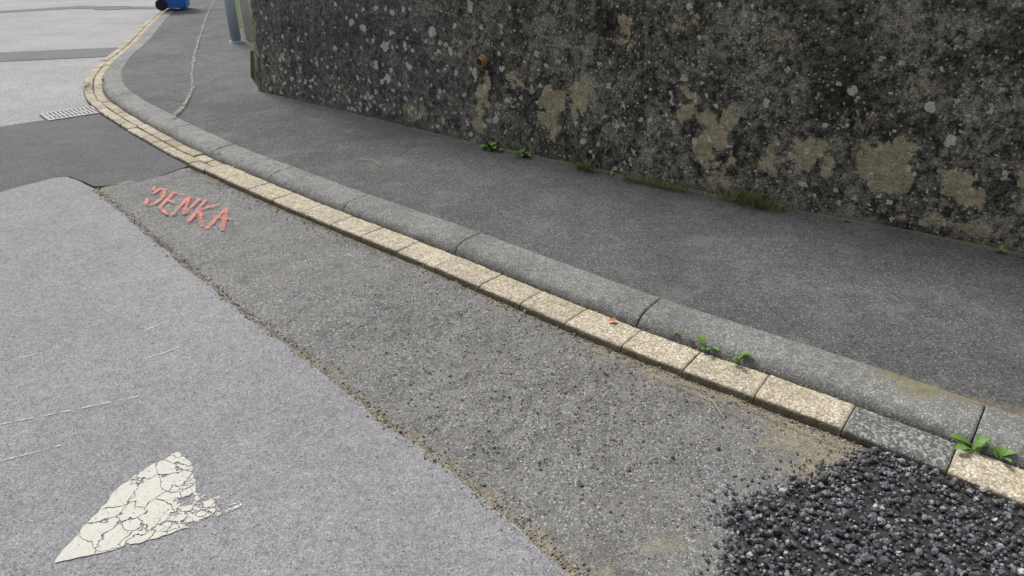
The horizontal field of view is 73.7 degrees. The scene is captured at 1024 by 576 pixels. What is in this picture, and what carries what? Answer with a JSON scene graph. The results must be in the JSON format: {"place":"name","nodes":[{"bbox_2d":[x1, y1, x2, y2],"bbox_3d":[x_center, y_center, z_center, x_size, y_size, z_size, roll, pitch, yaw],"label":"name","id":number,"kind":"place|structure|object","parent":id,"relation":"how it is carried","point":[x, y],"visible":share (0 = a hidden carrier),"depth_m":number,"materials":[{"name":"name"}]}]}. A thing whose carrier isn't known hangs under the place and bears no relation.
{"place":"outdoors","nodes":[
{"label":"outdoors","id":0,"kind":"place"},
{"bbox_2d":[0,177,569,575],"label":"road lane","id":1,"kind":"structure","parent":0,"point":[308,467],"depth_m":2.25,"materials":[{"name":"grey asphalt"}]},
{"bbox_2d":[0,311,191,460],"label":"scratch marks","id":2,"kind":"object","parent":1,"relation":"on","point":[86,406],"visible":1,"depth_m":2.39,"materials":[{"name":"grey"}]},
{"bbox_2d":[54,452,241,561],"bbox_3d":[-1.059,0.654,1.940,0.376,0.001,0.426,20,34,33],"label":"white road marking","id":3,"kind":"object","parent":1,"relation":"on","point":[93,532],"visible":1,"depth_m":1.96,"materials":[{"name":"paint"}]},
{"bbox_2d":[0,0,946,476],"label":"road","id":4,"kind":"structure","parent":0,"point":[30,90],"depth_m":9.85,"materials":[{"name":"grey asphalt"}]},
{"bbox_2d":[0,47,117,60],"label":"resurfaced band","id":5,"kind":"object","parent":4,"relation":"on","point":[54,54],"visible":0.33,"depth_m":8.99,"materials":[{"name":"grey asphalt"}]},
{"bbox_2d":[39,106,98,120],"bbox_3d":[-3.930,-1.576,6.150,0.500,0.020,0.340,-24,36,-38],"label":"drain grate","id":6,"kind":"object","parent":4,"relation":"on","point":[68,113],"visible":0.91,"depth_m":6.10,"materials":[{"name":"metal"}]},
{"bbox_2d":[0,6,156,12],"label":"resurfaced band","id":7,"kind":"object","parent":4,"relation":"on","point":[92,7],"visible":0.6,"depth_m":13.94,"materials":[{"name":"grey asphalt"}]},
{"bbox_2d":[0,113,188,191],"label":"dark asphalt patch","id":8,"kind":"object","parent":4,"relation":"on","point":[99,150],"visible":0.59,"depth_m":5.03,"materials":[{"name":"grey asphalt"}]},
{"bbox_2d":[93,6,131,9],"bbox_3d":[-8.200,-5.758,14.040,0.720,0.010,0.720,0,28,0],"label":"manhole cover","id":9,"kind":"object","parent":4,"relation":"on","point":[112,8],"visible":0.99,"depth_m":13.94,"materials":[{"name":"grey metal"}]},
{"bbox_2d":[93,167,934,575],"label":"asphalt trench patch","id":10,"kind":"object","parent":4,"relation":"on","point":[269,267],"visible":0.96,"depth_m":2.46,"materials":[{"name":"grey asphalt"}]},
{"bbox_2d":[145,187,231,229],"bbox_3d":[-1.949,-0.490,4.087,1.008,0.001,0.303,18,33,30],"label":"spray paint lettering","id":11,"kind":"object","parent":10,"relation":"on","point":[194,213],"visible":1,"depth_m":4.10,"materials":[{"name":"pink"}]},
{"bbox_2d":[92,169,880,575],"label":"loose grit","id":12,"kind":"object","parent":10,"relation":"on","point":[414,441],"visible":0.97,"depth_m":2.46,"materials":[{"name":"beige gravel"}]},
{"bbox_2d":[362,143,846,446],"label":"dry stalks","id":13,"kind":"object","parent":10,"relation":"on","point":[716,394],"visible":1,"depth_m":2.39,"materials":[{"name":"plant"}]},
{"bbox_2d":[543,441,1023,575],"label":"gravel patch","id":14,"kind":"object","parent":10,"relation":"on","point":[874,512],"visible":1,"depth_m":1.91,"materials":[{"name":"black gravel"}]},
{"bbox_2d":[93,79,984,473],"bbox_3d":[-5.652,-5.409,13.283,4.213,0.056,35.412,-13,31,-24],"label":"joint bedding","id":15,"kind":"object","parent":4,"relation":"on","point":[637,325],"visible":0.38,"depth_m":2.34,"materials":[{"name":"grey concrete"}]},
{"bbox_2d":[698,335,718,350],"bbox_3d":[0.767,0.223,2.661,0.075,0.037,0.108,0,28,0],"label":"weed","id":16,"kind":"object","parent":15,"relation":"on","point":[702,338],"visible":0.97,"depth_m":2.67,"materials":[{"name":"green plant"}]},
{"bbox_2d":[732,350,753,362],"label":"weed","id":17,"kind":"object","parent":15,"relation":"on","point":[743,353],"visible":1,"depth_m":2.58,"materials":[{"name":"green plant"}]},
{"bbox_2d":[83,8,1023,510],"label":"gutter stones","id":18,"kind":"object","parent":4,"relation":"on","point":[869,430],"visible":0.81,"depth_m":2.75,"materials":[{"name":"beige stone"}]},
{"bbox_2d":[949,433,991,452],"bbox_3d":[1.445,0.485,2.157,0.118,0.048,0.076,3,28,5],"label":"weed","id":19,"kind":"object","parent":18,"relation":"on","point":[979,444],"visible":1,"depth_m":2.15,"materials":[{"name":"green plant"}]},
{"bbox_2d":[988,445,1016,461],"bbox_3d":[1.527,0.516,2.118,0.055,0.030,0.084,-8,29,-14],"label":"weed","id":20,"kind":"object","parent":18,"relation":"on","point":[1002,451],"visible":1,"depth_m":2.12,"materials":[{"name":"green plant"}]},
{"bbox_2d":[121,0,1023,417],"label":"pavement","id":21,"kind":"structure","parent":0,"point":[879,296],"depth_m":3.51,"materials":[{"name":"grey asphalt"}]},
{"bbox_2d":[155,0,189,10],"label":"wheelie bin","id":22,"kind":"object","parent":21,"relation":"on","point":[162,5],"visible":1,"depth_m":12.72,"materials":[{"name":"blue plastic"}]},
{"bbox_2d":[170,1,213,117],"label":"pavement seam","id":23,"kind":"object","parent":21,"relation":"on","point":[186,100],"visible":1,"depth_m":7.21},
{"bbox_2d":[224,0,243,42],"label":"street lamp","id":24,"kind":"object","parent":21,"relation":"on","point":[232,21],"visible":0.97,"depth_m":9.10,"materials":[{"name":"grey metal"}]},
{"bbox_2d":[238,0,252,41],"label":"gate post","id":25,"kind":"object","parent":21,"relation":"on","point":[245,16],"visible":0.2,"depth_m":9.36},
{"bbox_2d":[479,142,498,150],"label":"weed","id":26,"kind":"object","parent":21,"relation":"on","point":[489,145],"visible":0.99,"depth_m":4.81,"materials":[{"name":"green plant"}]},
{"bbox_2d":[490,146,503,151],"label":"weed","id":27,"kind":"object","parent":21,"relation":"on","point":[497,149],"visible":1,"depth_m":4.77,"materials":[{"name":"green plant"}]},
{"bbox_2d":[512,149,531,157],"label":"weed","id":28,"kind":"object","parent":21,"relation":"on","point":[522,152],"visible":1,"depth_m":4.65,"materials":[{"name":"green plant"}]},
{"bbox_2d":[500,148,601,170],"bbox_3d":[0.207,-0.886,4.608,0.993,0.039,0.077,18,33,31],"label":"grass tuft","id":29,"kind":"object","parent":21,"relation":"on","point":[552,160],"visible":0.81,"depth_m":4.56,"materials":[{"name":"plant"}]},
{"bbox_2d":[266,93,878,228],"bbox_3d":[-0.205,-1.072,4.960,5.300,0.037,0.086,20,34,32],"label":"wall foot straw","id":30,"kind":"object","parent":21,"relation":"on","point":[394,122],"depth_m":5.59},
{"bbox_2d":[568,158,602,171],"bbox_3d":[0.472,-0.797,4.375,0.171,0.100,0.232,-20,34,-32],"label":"grass tuft","id":31,"kind":"object","parent":21,"relation":"on","point":[584,166],"visible":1,"depth_m":4.39,"materials":[{"name":"green plant"}]},
{"bbox_2d":[239,91,1022,467],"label":"pavement grit","id":32,"kind":"object","parent":21,"relation":"on","point":[647,331],"visible":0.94,"depth_m":3.10,"materials":[{"name":"grey gravel"}]},
{"bbox_2d":[614,171,696,193],"bbox_3d":[0.860,-0.651,4.114,0.541,0.087,0.177,17,32,29],"label":"grass tuft","id":33,"kind":"object","parent":21,"relation":"on","point":[660,183],"visible":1,"depth_m":4.12,"materials":[{"name":"green plant"}]},
{"bbox_2d":[624,175,786,210],"bbox_3d":[1.083,-0.574,4.000,1.024,0.058,0.110,18,33,30],"label":"wall foot straw","id":34,"kind":"object","parent":21,"relation":"on","point":[705,192],"depth_m":4.00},
{"bbox_2d":[726,182,773,208],"bbox_3d":[1.342,-0.530,3.822,0.266,0.148,0.256,-8,29,-14],"label":"grass tuft","id":35,"kind":"object","parent":21,"relation":"on","point":[748,201],"visible":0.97,"depth_m":3.83,"materials":[{"name":"green plant"}]},
{"bbox_2d":[711,184,789,211],"bbox_3d":[1.302,-0.511,3.827,0.496,0.110,0.284,21,35,35],"label":"grass tuft","id":36,"kind":"object","parent":21,"relation":"on","point":[745,198],"visible":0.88,"depth_m":3.85,"materials":[{"name":"green plant"}]},
{"bbox_2d":[994,246,1008,253],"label":"weed","id":37,"kind":"object","parent":21,"relation":"on","point":[1001,249],"visible":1,"depth_m":3.29,"materials":[{"name":"green plant"}]},
{"bbox_2d":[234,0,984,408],"bbox_3d":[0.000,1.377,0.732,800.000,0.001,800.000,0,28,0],"label":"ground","id":38,"kind":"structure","parent":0,"point":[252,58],"depth_m":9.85,"materials":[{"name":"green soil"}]},
{"bbox_2d":[102,8,1023,469],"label":"kerb stones","id":39,"kind":"object","parent":38,"relation":"on","point":[908,400],"visible":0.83,"depth_m":2.89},
{"bbox_2d":[250,0,1023,253],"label":"concrete retaining wall","id":40,"kind":"structure","parent":38,"relation":"on","point":[906,114],"depth_m":3.83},
{"bbox_2d":[475,54,486,67],"bbox_3d":[-0.176,-1.584,4.740,0.088,0.090,0.173,21,34,34],"label":"drain pipe","id":41,"kind":"object","parent":40,"relation":"attached to","point":[483,58],"visible":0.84,"depth_m":4.69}
]}

